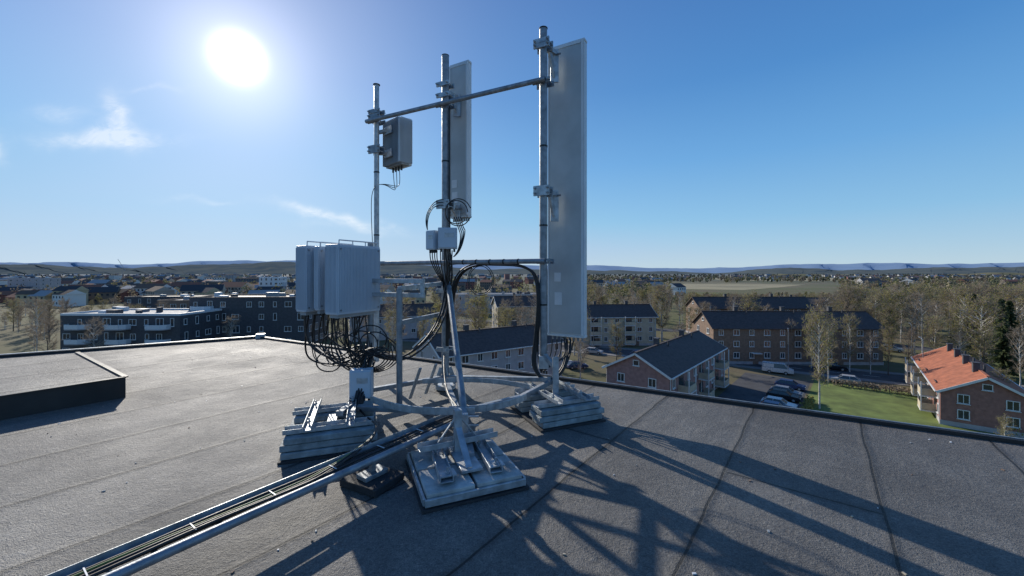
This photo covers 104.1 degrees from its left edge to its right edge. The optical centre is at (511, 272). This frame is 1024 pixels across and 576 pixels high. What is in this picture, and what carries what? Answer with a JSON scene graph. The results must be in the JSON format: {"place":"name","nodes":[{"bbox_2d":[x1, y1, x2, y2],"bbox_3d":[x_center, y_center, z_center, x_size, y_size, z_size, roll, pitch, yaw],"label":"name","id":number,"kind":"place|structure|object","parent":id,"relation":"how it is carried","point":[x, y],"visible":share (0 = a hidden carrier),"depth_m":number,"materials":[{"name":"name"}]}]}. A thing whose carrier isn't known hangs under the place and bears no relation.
{"place":"outdoors","nodes":[
{"label":"outdoors","id":0,"kind":"place"},
{"bbox_2d":[0,274,1023,406],"bbox_3d":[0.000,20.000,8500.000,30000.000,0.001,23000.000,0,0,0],"label":"ground","id":1,"kind":"structure","parent":0,"point":[14,341],"depth_m":124.17,"materials":[{"name":"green plant"}]},
{"bbox_2d":[2,297,23,330],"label":"birch tree","id":2,"kind":"object","parent":1,"relation":"on","point":[12,310],"visible":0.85,"depth_m":134.75,"materials":[{"name":"brown plant"}]},
{"bbox_2d":[8,277,60,288],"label":"grey tower block","id":3,"kind":"structure","parent":1,"relation":"on","point":[40,283],"depth_m":307.05,"materials":[{"name":"white concrete"}]},
{"bbox_2d":[20,294,52,351],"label":"bare tree","id":4,"kind":"object","parent":1,"relation":"on","point":[32,315],"visible":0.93,"depth_m":94.96,"materials":[{"name":"plant"}]},
{"bbox_2d":[30,318,62,350],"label":"bare tree","id":5,"kind":"object","parent":1,"relation":"on","point":[48,329],"visible":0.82,"depth_m":80.06,"materials":[{"name":"brown plant"}]},
{"bbox_2d":[79,316,107,347],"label":"bare tree","id":6,"kind":"object","parent":1,"relation":"on","point":[93,334],"visible":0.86,"depth_m":83.95,"materials":[{"name":"brown plant"}]},
{"bbox_2d":[60,306,221,349],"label":"white balcony apartment block","id":7,"kind":"structure","parent":1,"relation":"on","point":[128,326],"depth_m":91.81,"materials":[{"name":"paint"}]},
{"bbox_2d":[62,314,219,349],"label":"windows","id":8,"kind":"structure","parent":7,"relation":"in","point":[159,321],"depth_m":91.74,"materials":[{"name":"grey glass"}]},
{"bbox_2d":[157,296,190,307],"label":"office block","id":9,"kind":"structure","parent":1,"relation":"on","point":[183,302],"depth_m":135.68,"materials":[{"name":"grey brick"}]},
{"bbox_2d":[124,293,237,307],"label":"dark apartment block","id":10,"kind":"structure","parent":1,"relation":"on","point":[149,301],"depth_m":171.61,"materials":[{"name":"black brick"}]},
{"bbox_2d":[189,292,328,343],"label":"dark apartment block","id":11,"kind":"structure","parent":1,"relation":"on","point":[274,314],"depth_m":105.18,"materials":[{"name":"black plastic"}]},
{"bbox_2d":[194,301,327,342],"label":"windows","id":12,"kind":"structure","parent":11,"relation":"in","point":[209,303],"depth_m":105.11,"materials":[{"name":"grey glass"}]},
{"bbox_2d":[259,276,286,289],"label":"white tower block","id":13,"kind":"structure","parent":1,"relation":"on","point":[271,281],"depth_m":301.04,"materials":[{"name":"paint"}]},
{"bbox_2d":[382,307,395,349],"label":"birch tree","id":14,"kind":"object","parent":1,"relation":"on","point":[390,312],"visible":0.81,"depth_m":95.90,"materials":[{"name":"brown plant"}]},
{"bbox_2d":[349,317,438,341],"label":"walls","id":15,"kind":"structure","parent":1,"relation":"on","point":[408,328],"depth_m":119.61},
{"bbox_2d":[349,303,438,318],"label":"roof","id":16,"kind":"structure","parent":15,"relation":"on","point":[414,307],"depth_m":122.97,"materials":[{"name":"brown tile"}]},
{"bbox_2d":[463,290,491,329],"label":"leafy tree","id":17,"kind":"object","parent":1,"relation":"on","point":[481,302],"visible":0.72,"depth_m":96.91,"materials":[{"name":"green plant"}]},
{"bbox_2d":[416,342,560,375],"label":"walls","id":18,"kind":"structure","parent":1,"relation":"on","point":[514,359],"depth_m":66.85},
{"bbox_2d":[412,335,562,375],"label":"windows and trim","id":19,"kind":"structure","parent":18,"relation":"attached to","point":[465,358],"depth_m":65.62,"materials":[{"name":"white glass"}]},
{"bbox_2d":[415,324,563,357],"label":"roof","id":20,"kind":"structure","parent":18,"relation":"on","point":[489,339],"depth_m":67.39,"materials":[{"name":"grey tile"}]},
{"bbox_2d":[454,291,535,313],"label":"office block","id":21,"kind":"structure","parent":1,"relation":"on","point":[490,298],"depth_m":190.93,"materials":[{"name":"concrete"}]},
{"bbox_2d":[496,304,513,326],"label":"birch tree","id":22,"kind":"object","parent":1,"relation":"on","point":[505,316],"visible":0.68,"depth_m":94.88,"materials":[{"name":"green plant"}]},
{"bbox_2d":[0,273,1023,306],"bbox_3d":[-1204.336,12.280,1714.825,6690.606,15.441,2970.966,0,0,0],"label":"distant town","id":23,"kind":"object","parent":1,"relation":"on","point":[76,291],"visible":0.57,"depth_m":363.58},
{"bbox_2d":[0,273,1023,303],"bbox_3d":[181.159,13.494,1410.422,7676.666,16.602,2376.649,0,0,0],"label":"distant trees","id":24,"kind":"object","parent":1,"relation":"on","point":[937,283],"visible":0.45,"depth_m":557.70,"materials":[{"name":"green plant"}]},
{"bbox_2d":[492,300,535,327],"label":"walls","id":25,"kind":"structure","parent":1,"relation":"on","point":[494,317],"depth_m":137.82,"materials":[{"name":"beige paint"}]},
{"bbox_2d":[491,295,589,306],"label":"roof","id":26,"kind":"structure","parent":25,"relation":"on","point":[525,299],"depth_m":139.26,"materials":[{"name":"brown tile"}]},
{"bbox_2d":[571,336,588,378],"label":"bare tree","id":27,"kind":"object","parent":1,"relation":"on","point":[580,355],"visible":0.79,"depth_m":69.98,"materials":[{"name":"plant"}]},
{"bbox_2d":[568,318,654,346],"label":"walls","id":28,"kind":"structure","parent":1,"relation":"on","point":[645,325],"depth_m":108.27,"materials":[{"name":"beige paint"}]},
{"bbox_2d":[583,306,658,344],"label":"windows and trim","id":29,"kind":"structure","parent":28,"relation":"attached to","point":[628,323],"depth_m":107.51,"materials":[{"name":"white glass"}]},
{"bbox_2d":[587,304,657,317],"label":"roof","id":30,"kind":"structure","parent":28,"relation":"on","point":[617,310],"depth_m":110.51,"materials":[{"name":"brown tile"}]},
{"bbox_2d":[607,317,625,360],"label":"birch tree","id":31,"kind":"object","parent":1,"relation":"on","point":[618,333],"visible":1,"depth_m":83.99,"materials":[{"name":"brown plant"}]},
{"bbox_2d":[649,283,672,341],"bbox_3d":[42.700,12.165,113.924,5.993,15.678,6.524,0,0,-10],"label":"birch tree","id":32,"kind":"object","parent":1,"relation":"on","point":[662,300],"visible":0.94,"depth_m":113.82,"materials":[{"name":"brown plant"}]},
{"bbox_2d":[607,351,723,393],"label":"walls","id":33,"kind":"structure","parent":1,"relation":"on","point":[640,375],"depth_m":55.46,"materials":[{"name":"brown brick"}]},
{"bbox_2d":[601,336,728,396],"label":"windows and trim","id":34,"kind":"structure","parent":33,"relation":"attached to","point":[712,376],"depth_m":60.29,"materials":[{"name":"white glass"}]},
{"bbox_2d":[634,330,726,377],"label":"roof","id":35,"kind":"structure","parent":33,"relation":"on","point":[681,354],"depth_m":60.91,"materials":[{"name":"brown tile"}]},
{"bbox_2d":[735,289,763,310],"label":"birch tree","id":36,"kind":"object","parent":1,"relation":"on","point":[747,297],"visible":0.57,"depth_m":109.13,"materials":[{"name":"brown plant"}]},
{"bbox_2d":[686,299,815,332],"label":"walls","id":37,"kind":"structure","parent":1,"relation":"on","point":[690,304],"depth_m":127.05,"materials":[{"name":"brown brick"}]},
{"bbox_2d":[684,296,815,308],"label":"roof","id":38,"kind":"structure","parent":37,"relation":"on","point":[794,302],"depth_m":125.85,"materials":[{"name":"brown tile"}]},
{"bbox_2d":[718,372,810,407],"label":"car park","id":39,"kind":"structure","parent":1,"relation":"on","point":[750,387],"depth_m":68.95,"materials":[{"name":"grey asphalt"}]},
{"bbox_2d":[760,395,797,407],"bbox_3d":[39.156,19.247,58.718,4.460,1.463,1.860,0,0,41],"label":"parked car","id":40,"kind":"object","parent":39,"relation":"on","point":[780,400],"visible":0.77,"depth_m":58.38,"materials":[{"name":"paint"}]},
{"bbox_2d":[766,388,800,402],"bbox_3d":[42.564,19.247,62.646,4.460,1.463,1.860,0,0,41],"label":"parked car","id":41,"kind":"object","parent":39,"relation":"on","point":[784,394],"visible":0.94,"depth_m":62.12,"materials":[{"name":"paint"}]},
{"bbox_2d":[774,378,805,390],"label":"parked car","id":42,"kind":"object","parent":39,"relation":"on","point":[791,383],"visible":0.93,"depth_m":68.01,"materials":[{"name":"paint"}]},
{"bbox_2d":[762,361,793,374],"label":"white van","id":43,"kind":"object","parent":1,"relation":"on","point":[770,367],"visible":1,"depth_m":78.53,"materials":[{"name":"paint"}]},
{"bbox_2d":[694,314,883,364],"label":"walls","id":44,"kind":"structure","parent":1,"relation":"on","point":[759,338],"depth_m":86.58,"materials":[{"name":"brown brick"}]},
{"bbox_2d":[697,317,877,358],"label":"windows and trim","id":45,"kind":"structure","parent":44,"relation":"attached to","point":[736,355],"depth_m":86.53,"materials":[{"name":"white glass"}]},
{"bbox_2d":[691,311,884,329],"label":"roof","id":46,"kind":"structure","parent":44,"relation":"on","point":[761,320],"depth_m":88.78,"materials":[{"name":"brown tile"}]},
{"bbox_2d":[829,374,861,383],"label":"parked car","id":47,"kind":"object","parent":1,"relation":"on","point":[850,378],"visible":0.79,"depth_m":71.46,"materials":[{"name":"paint"}]},
{"bbox_2d":[835,281,862,310],"bbox_3d":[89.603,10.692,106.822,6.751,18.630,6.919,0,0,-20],"label":"birch tree","id":48,"kind":"object","parent":1,"relation":"on","point":[845,286],"visible":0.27,"depth_m":106.39,"materials":[{"name":"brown plant"}]},
{"bbox_2d":[838,285,872,312],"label":"birch tree","id":49,"kind":"object","parent":1,"relation":"on","point":[860,296],"visible":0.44,"depth_m":105.51,"materials":[{"name":"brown plant"}]},
{"bbox_2d":[863,287,885,322],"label":"birch tree","id":50,"kind":"object","parent":1,"relation":"on","point":[878,293],"visible":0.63,"depth_m":121.53,"materials":[{"name":"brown plant"}]},
{"bbox_2d":[876,302,904,354],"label":"birch tree","id":51,"kind":"object","parent":1,"relation":"on","point":[884,320],"visible":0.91,"depth_m":96.29,"materials":[{"name":"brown plant"}]},
{"bbox_2d":[874,285,910,351],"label":"leafy tree","id":52,"kind":"object","parent":1,"relation":"on","point":[890,297],"visible":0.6,"depth_m":100.21,"materials":[{"name":"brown plant"}]},
{"bbox_2d":[895,326,918,373],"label":"bare tree","id":53,"kind":"object","parent":1,"relation":"on","point":[910,345],"visible":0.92,"depth_m":76.93,"materials":[{"name":"brown plant"}]},
{"bbox_2d":[903,305,921,354],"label":"bare tree","id":54,"kind":"object","parent":1,"relation":"on","point":[914,322],"visible":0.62,"depth_m":96.31,"materials":[{"name":"brown plant"}]},
{"bbox_2d":[898,292,928,352],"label":"bare tree","id":55,"kind":"object","parent":1,"relation":"on","point":[914,310],"visible":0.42,"depth_m":98.09,"materials":[{"name":"plant"}]},
{"bbox_2d":[905,283,931,328],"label":"birch tree","id":56,"kind":"object","parent":1,"relation":"on","point":[917,289],"visible":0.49,"depth_m":123.34,"materials":[{"name":"brown plant"}]},
{"bbox_2d":[907,291,937,352],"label":"bare tree","id":57,"kind":"object","parent":1,"relation":"on","point":[916,295],"visible":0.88,"depth_m":94.03,"materials":[{"name":"plant"}]},
{"bbox_2d":[922,299,950,342],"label":"bare tree","id":58,"kind":"object","parent":1,"relation":"on","point":[940,309],"visible":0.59,"depth_m":98.11,"materials":[{"name":"plant"}]},
{"bbox_2d":[937,303,979,347],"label":"birch tree","id":59,"kind":"object","parent":1,"relation":"on","point":[961,318],"visible":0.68,"depth_m":85.88,"materials":[{"name":"brown plant"}]},
{"bbox_2d":[947,283,982,336],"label":"birch tree","id":60,"kind":"object","parent":1,"relation":"on","point":[964,294],"visible":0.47,"depth_m":94.60,"materials":[{"name":"brown plant"}]},
{"bbox_2d":[958,291,988,358],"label":"spruce tree","id":61,"kind":"object","parent":1,"relation":"on","point":[975,298],"visible":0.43,"depth_m":92.58,"materials":[{"name":"green plant"}]},
{"bbox_2d":[952,291,1010,361],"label":"birch tree","id":62,"kind":"object","parent":1,"relation":"on","point":[981,313],"visible":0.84,"depth_m":74.61,"materials":[{"name":"brown plant"}]},
{"bbox_2d":[986,283,1017,329],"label":"birch tree","id":63,"kind":"object","parent":1,"relation":"on","point":[999,292],"visible":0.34,"depth_m":102.62,"materials":[{"name":"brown plant"}]},
{"bbox_2d":[987,296,1021,378],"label":"spruce tree","id":64,"kind":"object","parent":1,"relation":"on","point":[1003,359],"visible":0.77,"depth_m":75.51,"materials":[{"name":"green plant"}]},
{"bbox_2d":[987,300,1023,366],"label":"spruce tree","id":65,"kind":"object","parent":1,"relation":"on","point":[1012,318],"visible":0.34,"depth_m":83.44,"materials":[{"name":"green plant"}]},
{"bbox_2d":[989,285,1023,346],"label":"birch tree","id":66,"kind":"object","parent":1,"relation":"on","point":[1016,298],"visible":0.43,"depth_m":84.60,"materials":[{"name":"brown plant"}]},
{"bbox_2d":[1005,322,1023,385],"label":"bare tree","id":67,"kind":"object","parent":1,"relation":"on","point":[1019,371],"visible":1,"depth_m":68.18,"materials":[{"name":"plant"}]},
{"bbox_2d":[0,262,1023,273],"bbox_3d":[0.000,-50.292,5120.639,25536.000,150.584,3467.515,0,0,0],"label":"hills","id":68,"kind":"structure","parent":0,"point":[271,268],"depth_m":4063.38,"materials":[{"name":"green plant"}]},
{"bbox_2d":[0,260,1023,272],"bbox_3d":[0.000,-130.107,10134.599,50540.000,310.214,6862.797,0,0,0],"label":"hills","id":69,"kind":"structure","parent":0,"point":[873,266],"depth_m":8521.69,"materials":[{"name":"green plant"}]},
{"bbox_2d":[0,0,1023,267],"label":"sky","id":70,"kind":"structure","parent":0,"point":[721,133],"materials":[{"name":"blue"}]},
{"bbox_2d":[330,335,905,382],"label":"road","id":71,"kind":"structure","parent":0,"point":[885,377],"depth_m":80.37,"materials":[{"name":"grey asphalt"}]},
{"bbox_2d":[838,312,862,371],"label":"birch tree","id":72,"kind":"object","parent":71,"relation":"on","point":[847,319],"visible":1,"depth_m":79.67,"materials":[{"name":"brown plant"}]},
{"bbox_2d":[862,330,879,373],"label":"bare tree","id":73,"kind":"object","parent":71,"relation":"on","point":[870,347],"visible":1,"depth_m":78.01,"materials":[{"name":"plant"}]},
{"bbox_2d":[877,325,898,374],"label":"birch tree","id":74,"kind":"object","parent":71,"relation":"on","point":[889,342],"visible":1,"depth_m":77.66,"materials":[{"name":"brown plant"}]},
{"bbox_2d":[917,312,951,349],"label":"birch tree","id":75,"kind":"object","parent":71,"relation":"on","point":[933,328],"visible":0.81,"depth_m":73.94,"materials":[{"name":"brown plant"}]},
{"bbox_2d":[950,330,973,354],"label":"bare tree","id":76,"kind":"object","parent":71,"relation":"on","point":[961,340],"visible":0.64,"depth_m":71.21,"materials":[{"name":"plant"}]},
{"bbox_2d":[969,327,996,367],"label":"birch tree","id":77,"kind":"object","parent":71,"relation":"on","point":[989,335],"visible":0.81,"depth_m":69.79,"materials":[{"name":"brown plant"}]},
{"bbox_2d":[329,335,915,386],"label":"pavement","id":78,"kind":"structure","parent":0,"point":[826,375],"depth_m":79.16,"materials":[{"name":"grey asphalt"}]},
{"bbox_2d":[457,319,990,355],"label":"road","id":79,"kind":"structure","parent":0,"point":[896,345],"depth_m":108.81,"materials":[{"name":"grey asphalt"}]},
{"bbox_2d":[683,284,798,289],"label":"field","id":80,"kind":"structure","parent":0,"point":[727,286],"depth_m":555.61,"materials":[{"name":"plant"}]},
{"bbox_2d":[562,343,1023,387],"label":"pavement","id":81,"kind":"structure","parent":0,"point":[884,372],"depth_m":81.59,"materials":[{"name":"grey asphalt"}]},
{"bbox_2d":[805,380,1019,437],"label":"lawn","id":82,"kind":"structure","parent":0,"point":[872,403],"depth_m":60.35,"materials":[{"name":"green plant"}]},
{"bbox_2d":[799,303,839,408],"bbox_3d":[44.707,12.175,58.637,4.814,15.657,4.422,0,0,10],"label":"birch tree","id":83,"kind":"object","parent":82,"relation":"on","point":[814,318],"visible":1,"depth_m":58.52,"materials":[{"name":"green plant"}]},
{"bbox_2d":[812,318,841,382],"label":"birch tree","id":84,"kind":"object","parent":82,"relation":"on","point":[831,348],"visible":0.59,"depth_m":71.74,"materials":[{"name":"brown plant"}]},
{"bbox_2d":[828,379,919,396],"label":"hedge","id":85,"kind":"object","parent":82,"relation":"on","point":[890,387],"visible":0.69,"depth_m":67.62,"materials":[{"name":"brown plant"}]},
{"bbox_2d":[924,380,1023,437],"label":"walls","id":86,"kind":"structure","parent":82,"relation":"on","point":[985,408],"depth_m":50.32,"materials":[{"name":"red brick"}]},
{"bbox_2d":[905,348,1023,429],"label":"windows and trim","id":87,"kind":"structure","parent":86,"relation":"attached to","point":[927,390],"depth_m":54.62,"materials":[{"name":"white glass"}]},
{"bbox_2d":[912,345,1023,393],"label":"roof","id":88,"kind":"structure","parent":86,"relation":"on","point":[944,367],"depth_m":58.15,"materials":[{"name":"orange tile"}]},
{"bbox_2d":[946,343,985,371],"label":"chimneys","id":89,"kind":"object","parent":88,"relation":"on","point":[965,360],"visible":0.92,"depth_m":58.02,"materials":[{"name":"grey metal"}]},
{"bbox_2d":[993,413,1016,436],"bbox_3d":[51.105,17.279,41.505,1.757,5.444,1.913,0,0,24],"label":"birch tree","id":90,"kind":"object","parent":82,"relation":"on","point":[1006,423],"visible":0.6,"depth_m":41.37,"materials":[{"name":"brown plant"}]},
{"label":"building walls","id":91,"kind":"object","parent":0,"visible":0},
{"bbox_2d":[0,339,1023,575],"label":"flat roof","id":92,"kind":"structure","parent":91,"relation":"on","point":[684,497],"depth_m":2.94,"materials":[{"name":"grey asphalt"}]},
{"bbox_2d":[0,353,125,419],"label":"raised roof section","id":93,"kind":"object","parent":92,"relation":"on","point":[22,375],"visible":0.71,"depth_m":4.94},
{"bbox_2d":[0,352,127,396],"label":"raised roof edge trim","id":94,"kind":"structure","parent":93,"relation":"on","point":[118,373],"depth_m":4.95,"materials":[{"name":"grey metal"}]},
{"bbox_2d":[46,355,457,575],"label":"cable tray","id":95,"kind":"object","parent":92,"relation":"on","point":[368,476],"visible":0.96,"depth_m":2.45,"materials":[{"name":"metal"}]},
{"bbox_2d":[277,396,377,464],"bbox_3d":[-1.708,1.438,3.815,0.789,0.317,0.800,0,0,-20],"label":"ballast base","id":96,"kind":"object","parent":92,"relation":"on","point":[315,430],"visible":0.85,"depth_m":3.52,"materials":[{"name":"grey concrete"}]},
{"bbox_2d":[336,26,560,456],"bbox_3d":[-1.155,-0.690,4.700,3.097,4.540,2.150,0,0,28],"label":"antenna support frame","id":97,"kind":"object","parent":92,"relation":"on","point":[543,82],"visible":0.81,"depth_m":4.77,"materials":[{"name":"metal"}]},
{"bbox_2d":[296,241,329,316],"bbox_3d":[-2.245,0.079,4.734,0.184,0.862,0.557,0,0,27],"label":"radio equipment cabinet","id":98,"kind":"object","parent":97,"relation":"attached to","point":[305,280],"visible":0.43,"depth_m":4.50,"materials":[{"name":"metal"}]},
{"bbox_2d":[314,242,353,315],"bbox_3d":[-2.065,0.074,4.684,0.094,0.832,0.507,0,0,27],"label":"radio equipment cabinet","id":99,"kind":"object","parent":97,"relation":"attached to","point":[319,279],"visible":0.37,"depth_m":4.47,"materials":[{"name":"metal"}]},
{"bbox_2d":[325,239,379,319],"bbox_3d":[-1.795,0.084,4.544,0.214,0.872,0.607,0,0,27],"label":"radio equipment cabinet","id":100,"kind":"object","parent":97,"relation":"attached to","point":[352,271],"visible":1,"depth_m":4.40,"materials":[{"name":"metal"}]},
{"bbox_2d":[349,367,372,400],"bbox_3d":[-1.599,1.200,4.240,0.220,0.340,0.140,0,0,-9],"label":"junction box","id":101,"kind":"object","parent":97,"relation":"attached to","point":[360,378],"visible":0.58,"depth_m":4.18,"materials":[{"name":"paint"}]},
{"bbox_2d":[379,116,411,172],"bbox_3d":[-1.840,-1.977,6.228,0.515,0.794,0.351,0,0,42],"label":"active antenna unit","id":102,"kind":"object","parent":97,"relation":"attached to","point":[396,132],"visible":0.92,"depth_m":6.12,"materials":[{"name":"metal"}]},
{"bbox_2d":[426,230,439,252],"bbox_3d":[-1.035,-0.395,5.211,0.140,0.290,0.130,0,0,29],"label":"junction box","id":103,"kind":"object","parent":97,"relation":"attached to","point":[431,240],"visible":0.89,"depth_m":5.16,"materials":[{"name":"paint"}]},
{"bbox_2d":[304,106,573,405],"bbox_3d":[-0.972,-0.431,4.834,3.017,3.638,1.962,0,0,24],"label":"cable bundle","id":104,"kind":"object","parent":97,"relation":"attached to","point":[371,353],"visible":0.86,"depth_m":4.74,"materials":[{"name":"black rubber"}]},
{"bbox_2d":[438,227,456,251],"bbox_3d":[-0.829,-0.415,5.150,0.240,0.310,0.130,0,0,-6],"label":"junction box","id":105,"kind":"object","parent":97,"relation":"attached to","point":[447,238],"visible":1,"depth_m":5.09,"materials":[{"name":"paint"}]},
{"bbox_2d":[449,60,471,221],"bbox_3d":[-0.733,-1.865,5.767,0.337,2.270,0.155,0,0,30],"label":"panel antenna","id":106,"kind":"object","parent":97,"relation":"attached to","point":[460,141],"visible":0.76,"depth_m":5.68,"materials":[{"name":"plastic"}]},
{"bbox_2d":[547,37,586,341],"bbox_3d":[0.714,-1.015,5.125,0.510,3.770,0.196,0,0,30],"label":"panel antenna","id":107,"kind":"object","parent":97,"relation":"attached to","point":[567,179],"visible":0.84,"depth_m":5.02,"materials":[{"name":"plastic"}]},
{"bbox_2d":[405,408,528,513],"bbox_3d":[-0.394,1.359,3.170,0.780,0.477,0.833,0,0,-23],"label":"ballast base","id":108,"kind":"object","parent":92,"relation":"on","point":[447,472],"visible":0.97,"depth_m":2.98,"materials":[{"name":"concrete"}]},
{"bbox_2d":[0,333,1023,444],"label":"roof parapet","id":109,"kind":"structure","parent":92,"relation":"on","point":[960,433],"depth_m":5.17,"materials":[{"name":"metal"}]},
{"bbox_2d":[510,380,605,432],"bbox_3d":[0.489,1.438,4.493,0.786,0.317,0.800,0,0,-23],"label":"ballast base","id":110,"kind":"object","parent":92,"relation":"on","point":[546,409],"visible":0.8,"depth_m":4.22,"materials":[{"name":"concrete"}]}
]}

